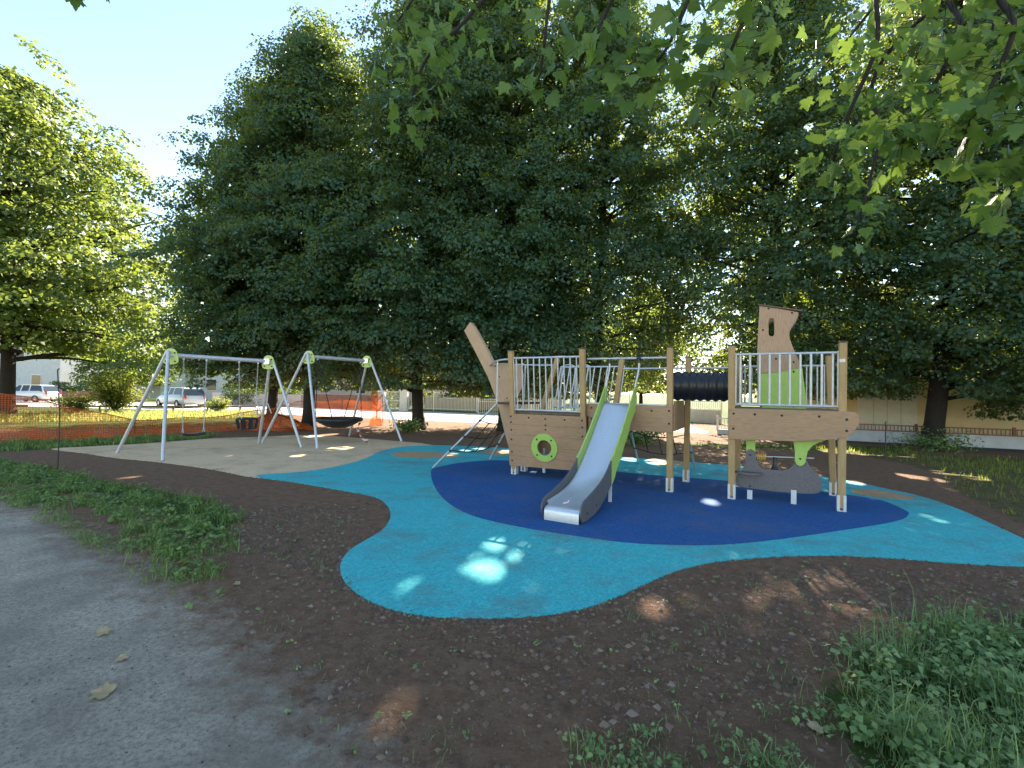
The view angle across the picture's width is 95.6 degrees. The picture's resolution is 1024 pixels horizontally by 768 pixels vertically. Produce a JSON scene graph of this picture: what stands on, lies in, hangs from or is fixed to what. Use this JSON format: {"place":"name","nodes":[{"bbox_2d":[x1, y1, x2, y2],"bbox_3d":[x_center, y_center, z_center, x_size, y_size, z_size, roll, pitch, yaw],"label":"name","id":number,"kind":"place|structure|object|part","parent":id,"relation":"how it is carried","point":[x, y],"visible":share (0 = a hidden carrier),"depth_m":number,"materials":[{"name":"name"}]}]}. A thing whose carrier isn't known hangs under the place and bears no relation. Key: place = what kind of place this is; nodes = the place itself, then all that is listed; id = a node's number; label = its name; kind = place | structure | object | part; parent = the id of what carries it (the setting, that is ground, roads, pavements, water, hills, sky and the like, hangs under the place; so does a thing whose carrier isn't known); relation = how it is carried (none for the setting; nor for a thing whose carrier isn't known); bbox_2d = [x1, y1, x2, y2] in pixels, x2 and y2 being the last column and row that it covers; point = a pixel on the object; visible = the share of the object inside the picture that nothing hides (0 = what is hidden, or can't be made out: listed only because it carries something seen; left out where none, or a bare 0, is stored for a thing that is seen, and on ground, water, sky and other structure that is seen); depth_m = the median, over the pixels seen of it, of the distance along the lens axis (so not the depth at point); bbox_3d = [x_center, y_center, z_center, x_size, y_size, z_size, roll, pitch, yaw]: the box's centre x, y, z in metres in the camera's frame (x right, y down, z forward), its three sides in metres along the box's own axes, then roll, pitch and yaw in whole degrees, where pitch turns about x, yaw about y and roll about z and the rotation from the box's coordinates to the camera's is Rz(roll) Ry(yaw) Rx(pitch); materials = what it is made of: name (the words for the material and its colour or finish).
{"place":"outdoors","nodes":[
{"label":"outdoors","id":0,"kind":"place"},
{"bbox_2d":[0,332,114,391],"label":"house","id":1,"kind":"structure","parent":0,"point":[37,372],"depth_m":58.57,"materials":[{"name":"paint"}]},
{"bbox_2d":[31,374,41,384],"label":"window","id":2,"kind":"structure","parent":1,"relation":"in","point":[36,379],"depth_m":58.44,"materials":[{"name":"white paint"}]},
{"bbox_2d":[49,380,124,391],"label":"hedge","id":3,"kind":"object","parent":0,"point":[79,387],"visible":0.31,"depth_m":47.86,"materials":[{"name":"green plant"}]},
{"bbox_2d":[43,391,143,401],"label":"garden wall","id":4,"kind":"structure","parent":0,"point":[65,393],"depth_m":45.92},
{"bbox_2d":[0,430,219,451],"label":"grass","id":5,"kind":"structure","parent":0,"point":[16,443],"depth_m":12.76,"materials":[{"name":"green plant"}]},
{"bbox_2d":[116,360,198,397],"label":"house","id":6,"kind":"structure","parent":0,"point":[156,391],"depth_m":60.73,"materials":[{"name":"paint"}]},
{"bbox_2d":[185,366,298,399],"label":"house","id":7,"kind":"structure","parent":0,"point":[213,387],"depth_m":56.44,"materials":[{"name":"paint"}]},
{"bbox_2d":[206,379,216,390],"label":"window","id":8,"kind":"structure","parent":7,"relation":"in","point":[213,386],"depth_m":56.40,"materials":[{"name":"white paint"}]},
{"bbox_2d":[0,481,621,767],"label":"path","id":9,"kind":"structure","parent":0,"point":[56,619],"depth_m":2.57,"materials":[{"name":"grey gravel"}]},
{"bbox_2d":[88,680,116,699],"bbox_3d":[-2.122,1.577,2.388,0.111,0.031,0.125,1,-1,0],"label":"dry leaf","id":10,"kind":"object","parent":9,"relation":"on","point":[105,690],"visible":1,"depth_m":2.40,"materials":[{"name":"beige plant"}]},
{"bbox_2d":[96,625,114,635],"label":"dry leaf","id":11,"kind":"object","parent":9,"relation":"on","point":[103,630],"visible":1,"depth_m":2.98,"materials":[{"name":"beige plant"}]},
{"bbox_2d":[115,653,128,660],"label":"dry leaf","id":12,"kind":"object","parent":9,"relation":"on","point":[121,656],"visible":1,"depth_m":2.70,"materials":[{"name":"beige plant"}]},
{"bbox_2d":[16,399,708,432],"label":"road","id":13,"kind":"structure","parent":0,"point":[450,417],"depth_m":31.33,"materials":[{"name":"grey asphalt"}]},
{"bbox_2d":[16,385,61,401],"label":"parked car","id":14,"kind":"object","parent":13,"relation":"on","point":[44,391],"visible":0.45,"depth_m":40.29,"materials":[{"name":"white paint"}]},
{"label":"side window","id":15,"kind":"part","parent":14,"relation":"part of","materials":[{"name":"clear glass"}]},
{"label":"rear window","id":16,"kind":"part","parent":14,"relation":"part of","materials":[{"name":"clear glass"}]},
{"bbox_2d":[156,387,205,407],"bbox_3d":[-25.344,1.017,35.471,4.336,1.520,1.795,0,-1,30],"label":"parked car","id":17,"kind":"object","parent":13,"relation":"on","point":[193,396],"visible":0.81,"depth_m":34.46,"materials":[{"name":"silver metal"}]},
{"bbox_3d":[-25.304,0.563,34.640,3.090,0.520,0.180,0,-1,30],"label":"side window","id":18,"kind":"part","parent":17,"relation":"part of","materials":[{"name":"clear glass"}]},
{"bbox_3d":[-23.677,0.600,34.520,0.330,0.460,1.440,0,-1,30],"label":"rear window","id":19,"kind":"part","parent":17,"relation":"part of","materials":[{"name":"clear glass"}]},
{"bbox_2d":[408,390,433,409],"bbox_3d":[-6.890,1.197,35.058,2.325,1.530,0.111,1,-1,24],"label":"metal fence","id":20,"kind":"object","parent":13,"relation":"on","point":[428,408],"visible":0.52,"depth_m":34.87,"materials":[{"name":"beige metal"}]},
{"bbox_2d":[433,390,477,411],"bbox_3d":[-4.186,1.222,33.807,3.773,1.530,0.111,1,-1,26],"label":"metal fence","id":21,"kind":"object","parent":13,"relation":"on","point":[451,409],"visible":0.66,"depth_m":33.86,"materials":[{"name":"grey metal"}]},
{"bbox_2d":[477,397,497,413],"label":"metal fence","id":22,"kind":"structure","parent":13,"relation":"on","point":[484,401],"depth_m":32.84,"materials":[{"name":"beige metal"}]},
{"bbox_2d":[518,393,629,410],"bbox_3d":[3.372,1.305,31.009,8.798,1.530,0.111,1,-1,20],"label":"metal fence","id":23,"kind":"object","parent":13,"relation":"on","point":[562,402],"visible":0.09,"depth_m":31.11,"materials":[{"name":"beige metal"}]},
{"bbox_2d":[377,389,387,409],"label":"gate pillar","id":24,"kind":"structure","parent":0,"point":[382,404],"depth_m":36.10,"materials":[{"name":"white paint"}]},
{"bbox_2d":[386,391,399,408],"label":"metal gate","id":25,"kind":"structure","parent":24,"relation":"attached to","point":[395,400],"depth_m":36.18,"materials":[{"name":"grey metal"}]},
{"bbox_2d":[399,390,407,410],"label":"gate pillar","id":26,"kind":"structure","parent":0,"point":[403,401],"depth_m":35.30,"materials":[{"name":"white paint"}]},
{"bbox_2d":[424,342,563,410],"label":"house","id":27,"kind":"structure","parent":0,"point":[492,404],"depth_m":40.74,"materials":[{"name":"paint"}]},
{"bbox_2d":[445,386,456,398],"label":"window","id":28,"kind":"structure","parent":27,"relation":"in","point":[445,386],"depth_m":40.98,"materials":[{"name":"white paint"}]},
{"bbox_2d":[0,0,1017,396],"label":"sky","id":29,"kind":"structure","parent":0,"point":[144,67],"materials":[{"name":"blue"}]},
{"bbox_2d":[0,391,1023,767],"bbox_3d":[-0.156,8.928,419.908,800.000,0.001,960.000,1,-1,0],"label":"ground","id":30,"kind":"structure","parent":0,"point":[914,475],"depth_m":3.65,"materials":[{"name":"soil"}]},
{"bbox_2d":[57,368,60,468],"bbox_3d":[-8.550,0.653,8.736,0.092,1.901,0.020,1,-1,0],"label":"iron stake","id":31,"kind":"object","parent":30,"relation":"on","point":[59,417],"visible":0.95,"depth_m":8.73,"materials":[{"name":"brown metal"}]},
{"bbox_2d":[48,387,98,411],"bbox_3d":[-24.320,0.910,26.069,1.776,1.458,2.502,1,-1,9],"label":"shrub","id":32,"kind":"object","parent":30,"relation":"on","point":[69,401],"visible":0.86,"depth_m":25.75,"materials":[{"name":"green plant"}]},
{"bbox_2d":[0,34,210,414],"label":"plane tree","id":33,"kind":"object","parent":30,"relation":"on","point":[40,294],"visible":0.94,"depth_m":22.27,"materials":[{"name":"green plant"}]},
{"bbox_2d":[83,364,150,410],"bbox_3d":[-23.026,0.239,27.223,3.133,2.900,2.612,2,-1,-35],"label":"shrub","id":34,"kind":"object","parent":30,"relation":"on","point":[113,397],"visible":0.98,"depth_m":26.84,"materials":[{"name":"green plant"}]},
{"bbox_2d":[65,292,181,388],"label":"roadside tree","id":35,"kind":"object","parent":30,"relation":"on","point":[82,370],"visible":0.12,"depth_m":53.38,"materials":[{"name":"green plant"}]},
{"bbox_2d":[0,456,247,608],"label":"grass","id":36,"kind":"structure","parent":30,"relation":"on","point":[67,482],"depth_m":5.66,"materials":[{"name":"green plant"}]},
{"bbox_2d":[0,408,256,421],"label":"grass","id":37,"kind":"structure","parent":30,"relation":"on","point":[148,415],"depth_m":24.09,"materials":[{"name":"plant"}]},
{"bbox_2d":[92,405,255,410],"bbox_3d":[-21.327,1.551,29.221,9.175,0.375,0.110,1,-1,-22],"label":"timber rail","id":38,"kind":"object","parent":30,"relation":"on","point":[184,406],"visible":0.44,"depth_m":29.37,"materials":[{"name":"brown wood"}]},
{"bbox_2d":[0,393,384,441],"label":"safety net","id":39,"kind":"object","parent":30,"relation":"on","point":[103,435],"visible":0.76,"depth_m":13.62,"materials":[{"name":"orange plastic"}]},
{"bbox_2d":[201,396,233,410],"bbox_3d":[-18.897,1.196,29.916,1.584,1.248,1.650,0,-1,34],"label":"shrub","id":40,"kind":"object","parent":30,"relation":"on","point":[220,406],"visible":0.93,"depth_m":29.83,"materials":[{"name":"green plant"}]},
{"bbox_2d":[90,64,381,421],"bbox_3d":[-10.840,-6.180,20.747,11.977,15.935,11.355,0,-1,38],"label":"linden tree","id":41,"kind":"object","parent":30,"relation":"on","point":[179,279],"visible":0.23,"depth_m":17.49,"materials":[{"name":"green plant"}]},
{"bbox_2d":[52,435,428,477],"bbox_3d":[-6.281,1.710,12.413,8.508,0.020,6.150,1,-1,25],"label":"beige rubber surface","id":42,"kind":"object","parent":30,"relation":"on","point":[246,456],"visible":0.89,"depth_m":11.32,"materials":[{"name":"beige rubber"}]},
{"bbox_2d":[116,348,302,460],"bbox_3d":[-7.444,0.437,11.705,2.184,2.487,3.391,0,-1,34],"label":"swing frame","id":43,"kind":"object","parent":42,"relation":"on","point":[171,356],"visible":1,"depth_m":10.91,"materials":[{"name":"metal"}]},
{"bbox_2d":[180,358,207,435],"bbox_3d":[-7.690,0.303,11.229,0.200,1.893,0.536,0,-1,38],"label":"flat swing","id":44,"kind":"object","parent":43,"relation":"hanging from","point":[194,434],"visible":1,"depth_m":11.13,"materials":[{"name":"black rubber"}]},
{"bbox_2d":[235,361,258,429],"bbox_3d":[-6.945,0.284,12.200,0.428,1.795,0.524,0,-1,39],"label":"toddler swing","id":45,"kind":"object","parent":43,"relation":"hanging from","point":[243,422],"visible":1,"depth_m":12.10,"materials":[{"name":"black rubber"}]},
{"bbox_2d":[261,351,402,448],"bbox_3d":[-5.297,0.413,13.940,2.566,2.687,3.078,0,-1,35],"label":"swing frame","id":46,"kind":"object","parent":42,"relation":"on","point":[309,358],"visible":1,"depth_m":13.37,"materials":[{"name":"metal"}]},
{"bbox_2d":[315,359,362,427],"bbox_3d":[-5.249,0.292,14.089,1.436,2.085,1.436,1,-1,0],"label":"nest swing","id":47,"kind":"object","parent":46,"relation":"hanging from","point":[331,421],"visible":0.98,"depth_m":13.71,"materials":[{"name":"black rubber"}]},
{"bbox_2d":[357,422,367,442],"bbox_3d":[-4.457,1.470,13.818,0.203,0.601,1.036,2,-1,-35],"label":"barrier tape","id":48,"kind":"object","parent":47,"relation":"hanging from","point":[359,423],"visible":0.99,"depth_m":13.90,"materials":[{"name":"white plastic"}]},
{"bbox_2d":[212,393,302,406],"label":"garden wall","id":49,"kind":"structure","parent":30,"relation":"on","point":[291,398],"depth_m":41.79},
{"bbox_2d":[221,380,303,404],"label":"hedge","id":50,"kind":"object","parent":30,"relation":"on","point":[293,392],"visible":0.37,"depth_m":42.32,"materials":[{"name":"green plant"}]},
{"bbox_2d":[240,397,313,430],"bbox_3d":[-9.053,1.119,17.784,3.304,1.248,1.538,1,-1,0],"label":"netting heap","id":51,"kind":"object","parent":30,"relation":"on","point":[281,419],"visible":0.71,"depth_m":17.47,"materials":[{"name":"orange plastic"}]},
{"bbox_2d":[156,2,428,426],"bbox_3d":[-7.995,-6.756,19.864,10.136,17.164,10.194,1,-1,22],"label":"linden tree","id":52,"kind":"object","parent":30,"relation":"on","point":[306,62],"visible":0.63,"depth_m":17.30,"materials":[{"name":"green plant"}]},
{"bbox_2d":[303,394,377,409],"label":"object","id":53,"kind":"structure","parent":30,"relation":"on","point":[338,403],"depth_m":37.89,"materials":[{"name":"orange plastic"}]},
{"bbox_2d":[299,358,424,405],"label":"house","id":54,"kind":"structure","parent":30,"relation":"on","point":[344,392],"depth_m":47.90,"materials":[{"name":"paint"}]},
{"bbox_2d":[366,392,385,425],"bbox_3d":[-6.060,1.101,20.712,0.830,1.490,0.597,1,-1,-24],"label":"netting bundle","id":55,"kind":"object","parent":30,"relation":"on","point":[373,420],"visible":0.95,"depth_m":20.66,"materials":[{"name":"orange plastic"}]},
{"bbox_2d":[370,381,411,408],"bbox_3d":[-9.469,0.865,38.238,4.704,2.476,1.068,1,-1,19],"label":"hedge","id":56,"kind":"object","parent":30,"relation":"on","point":[393,394],"visible":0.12,"depth_m":38.06,"materials":[{"name":"green plant"}]},
{"bbox_2d":[256,0,546,429],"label":"linden tree","id":57,"kind":"object","parent":30,"relation":"on","point":[407,334],"visible":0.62,"depth_m":16.42,"materials":[{"name":"green plant"}]},
{"bbox_2d":[385,414,428,431],"bbox_3d":[-3.969,1.515,17.953,1.551,0.683,1.648,1,-1,0],"label":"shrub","id":58,"kind":"object","parent":30,"relation":"on","point":[408,426],"visible":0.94,"depth_m":17.73,"materials":[{"name":"green plant"}]},
{"bbox_2d":[376,0,636,430],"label":"linden tree","id":59,"kind":"object","parent":30,"relation":"on","point":[530,232],"visible":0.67,"depth_m":16.44,"materials":[{"name":"green plant"}]},
{"bbox_2d":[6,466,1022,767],"bbox_3d":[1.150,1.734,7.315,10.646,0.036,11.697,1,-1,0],"label":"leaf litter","id":60,"kind":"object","parent":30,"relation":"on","point":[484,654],"visible":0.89,"depth_m":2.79,"materials":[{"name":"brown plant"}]},
{"bbox_2d":[65,0,1023,258],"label":"maple tree","id":61,"kind":"object","parent":30,"relation":"on","point":[961,48],"visible":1,"depth_m":2.53,"materials":[{"name":"green plant"}]},
{"bbox_2d":[472,0,737,402],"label":"linden tree","id":62,"kind":"object","parent":30,"relation":"on","point":[629,158],"visible":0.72,"depth_m":16.90,"materials":[{"name":"green plant"}]},
{"bbox_2d":[233,507,1023,765],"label":"sprouts","id":63,"kind":"object","parent":30,"relation":"on","point":[468,730],"visible":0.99,"depth_m":3.07,"materials":[{"name":"green plant"}]},
{"bbox_2d":[256,445,1023,618],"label":"turquoise rubber surface","id":64,"kind":"object","parent":30,"relation":"on","point":[487,569],"visible":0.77,"depth_m":4.77,"materials":[{"name":"teal rubber"}]},
{"bbox_2d":[392,451,459,457],"bbox_3d":[-2.126,1.761,11.487,1.704,0.026,1.146,1,-1,0],"label":"ochre rubber surface","id":65,"kind":"object","parent":64,"relation":"on","point":[415,454],"visible":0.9,"depth_m":11.42,"materials":[{"name":"beige rubber"}]},
{"bbox_2d":[484,449,508,454],"bbox_3d":[-0.375,1.804,12.234,0.793,0.027,1.142,1,-1,-24],"label":"ochre rubber surface","id":66,"kind":"object","parent":64,"relation":"on","point":[498,452],"visible":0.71,"depth_m":12.15,"materials":[{"name":"beige rubber"}]},
{"bbox_2d":[649,458,682,465],"bbox_3d":[3.656,1.853,10.964,0.848,0.026,1.175,1,-1,0],"label":"ochre rubber surface","id":67,"kind":"object","parent":64,"relation":"on","point":[660,461],"visible":0.66,"depth_m":10.90,"materials":[{"name":"beige rubber"}]},
{"bbox_2d":[851,489,914,498],"bbox_3d":[6.112,1.839,7.732,0.792,0.026,0.768,1,-1,0],"label":"ochre rubber surface","id":68,"kind":"object","parent":64,"relation":"on","point":[877,493],"visible":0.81,"depth_m":7.69,"materials":[{"name":"beige rubber"}]},
{"bbox_2d":[626,431,665,446],"bbox_3d":[3.779,1.439,14.707,1.838,1.016,2.148,1,-1,-20],"label":"shrub","id":69,"kind":"object","parent":30,"relation":"on","point":[636,437],"visible":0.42,"depth_m":14.34,"materials":[{"name":"green plant"}]},
{"bbox_2d":[591,283,708,403],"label":"roadside tree","id":70,"kind":"object","parent":30,"relation":"on","point":[663,381],"visible":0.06,"depth_m":52.34,"materials":[{"name":"green plant"}]},
{"bbox_2d":[431,460,908,544],"bbox_3d":[1.599,1.753,7.309,7.750,0.026,4.673,0,-1,28],"label":"navy rubber surface","id":71,"kind":"object","parent":30,"relation":"on","point":[499,492],"visible":0.66,"depth_m":6.49,"materials":[{"name":"blue rubber"}]},
{"bbox_2d":[432,304,859,524],"bbox_3d":[1.904,0.227,8.540,5.242,3.109,6.519,2,-1,-28],"label":"play ship","id":72,"kind":"object","parent":71,"relation":"on","point":[585,444],"visible":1,"depth_m":7.49,"materials":[{"name":"wood"}]},
{"bbox_2d":[717,429,727,434],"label":"boundary wall","id":73,"kind":"structure","parent":30,"relation":"on","point":[723,431],"depth_m":19.17,"materials":[{"name":"concrete"}]},
{"bbox_2d":[716,415,727,428],"bbox_3d":[10.385,1.626,18.578,4.030,0.580,0.111,1,-1,25],"label":"metal fence","id":74,"kind":"object","parent":73,"relation":"on","point":[717,421],"visible":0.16,"depth_m":19.30,"materials":[{"name":"white metal"}]},
{"bbox_2d":[743,273,807,394],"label":"roadside tree","id":75,"kind":"object","parent":30,"relation":"on","point":[756,329],"depth_m":44.34,"materials":[{"name":"green plant"}]},
{"bbox_2d":[627,0,981,400],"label":"linden tree","id":76,"kind":"object","parent":30,"relation":"on","point":[776,139],"visible":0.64,"depth_m":15.66,"materials":[{"name":"green plant"}]},
{"bbox_2d":[806,718,823,732],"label":"dry leaf","id":77,"kind":"object","parent":30,"relation":"on","point":[813,724],"visible":0.98,"depth_m":2.23,"materials":[{"name":"beige plant"}]},
{"bbox_2d":[664,441,1023,515],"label":"grass","id":78,"kind":"structure","parent":30,"relation":"on","point":[993,467],"depth_m":11.30,"materials":[{"name":"green plant"}]},
{"bbox_2d":[885,421,886,457],"bbox_3d":[10.148,1.502,12.599,0.048,0.990,0.028,1,-1,0],"label":"iron stake","id":79,"kind":"object","parent":30,"relation":"on","point":[885,439],"visible":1,"depth_m":12.59,"materials":[{"name":"brown metal"}]},
{"bbox_2d":[754,309,1023,435],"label":"house","id":80,"kind":"structure","parent":30,"relation":"on","point":[874,410],"depth_m":19.83,"materials":[{"name":"paint"}]},
{"bbox_2d":[983,370,1019,407],"bbox_3d":[19.901,0.177,18.891,1.160,1.560,0.053,1,-1,20],"label":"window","id":81,"kind":"structure","parent":80,"relation":"in","point":[1008,370],"depth_m":18.94,"materials":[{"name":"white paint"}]},
{"bbox_2d":[776,0,1023,446],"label":"linden tree","id":82,"kind":"object","parent":30,"relation":"on","point":[975,338],"visible":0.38,"depth_m":14.40,"materials":[{"name":"green plant"}]},
{"bbox_2d":[835,430,1016,448],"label":"boundary wall","id":83,"kind":"structure","parent":30,"relation":"on","point":[1006,442],"depth_m":16.13,"materials":[{"name":"concrete"}]},
{"bbox_2d":[856,424,1014,436],"bbox_3d":[14.486,1.593,16.629,5.191,0.320,0.111,1,-1,26],"label":"metal fence","id":84,"kind":"object","parent":83,"relation":"on","point":[915,426],"visible":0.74,"depth_m":16.15,"materials":[{"name":"brown metal"}]},
{"bbox_2d":[879,422,985,453],"bbox_3d":[13.064,1.656,14.447,2.468,0.878,2.265,1,-1,0],"label":"ivy clump","id":85,"kind":"object","parent":30,"relation":"on","point":[929,444],"visible":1,"depth_m":14.38,"materials":[{"name":"green plant"}]},
{"bbox_2d":[908,43,1023,421],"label":"linden tree","id":86,"kind":"object","parent":30,"relation":"on","point":[1001,404],"visible":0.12,"depth_m":15.32,"materials":[{"name":"green plant"}]},
{"bbox_2d":[1017,437,1023,449],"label":"boundary wall","id":87,"kind":"structure","parent":30,"relation":"on","point":[1020,442],"depth_m":15.33,"materials":[{"name":"concrete"}]},
{"bbox_2d":[1014,427,1023,436],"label":"metal fence","id":88,"kind":"object","parent":87,"relation":"on","point":[1016,432],"visible":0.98,"depth_m":15.43,"materials":[{"name":"brown metal"}]},
{"bbox_2d":[690,409,721,423],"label":"garden wall","id":89,"kind":"structure","parent":0,"point":[702,416],"depth_m":26.86,"materials":[{"name":"concrete"}]},
{"bbox_2d":[692,400,721,410],"bbox_3d":[11.194,1.220,26.907,1.878,0.630,0.111,0,-1,42],"label":"metal fence","id":90,"kind":"object","parent":89,"relation":"on","point":[696,401],"visible":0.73,"depth_m":26.88,"materials":[{"name":"beige metal"}]},
{"bbox_2d":[554,573,1023,767],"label":"grass","id":91,"kind":"structure","parent":0,"point":[913,738],"depth_m":2.33,"materials":[{"name":"green plant"}]},
{"bbox_2d":[719,434,1023,452],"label":"pavement","id":92,"kind":"structure","parent":0,"point":[984,449],"depth_m":15.55,"materials":[{"name":"concrete"}]}
]}

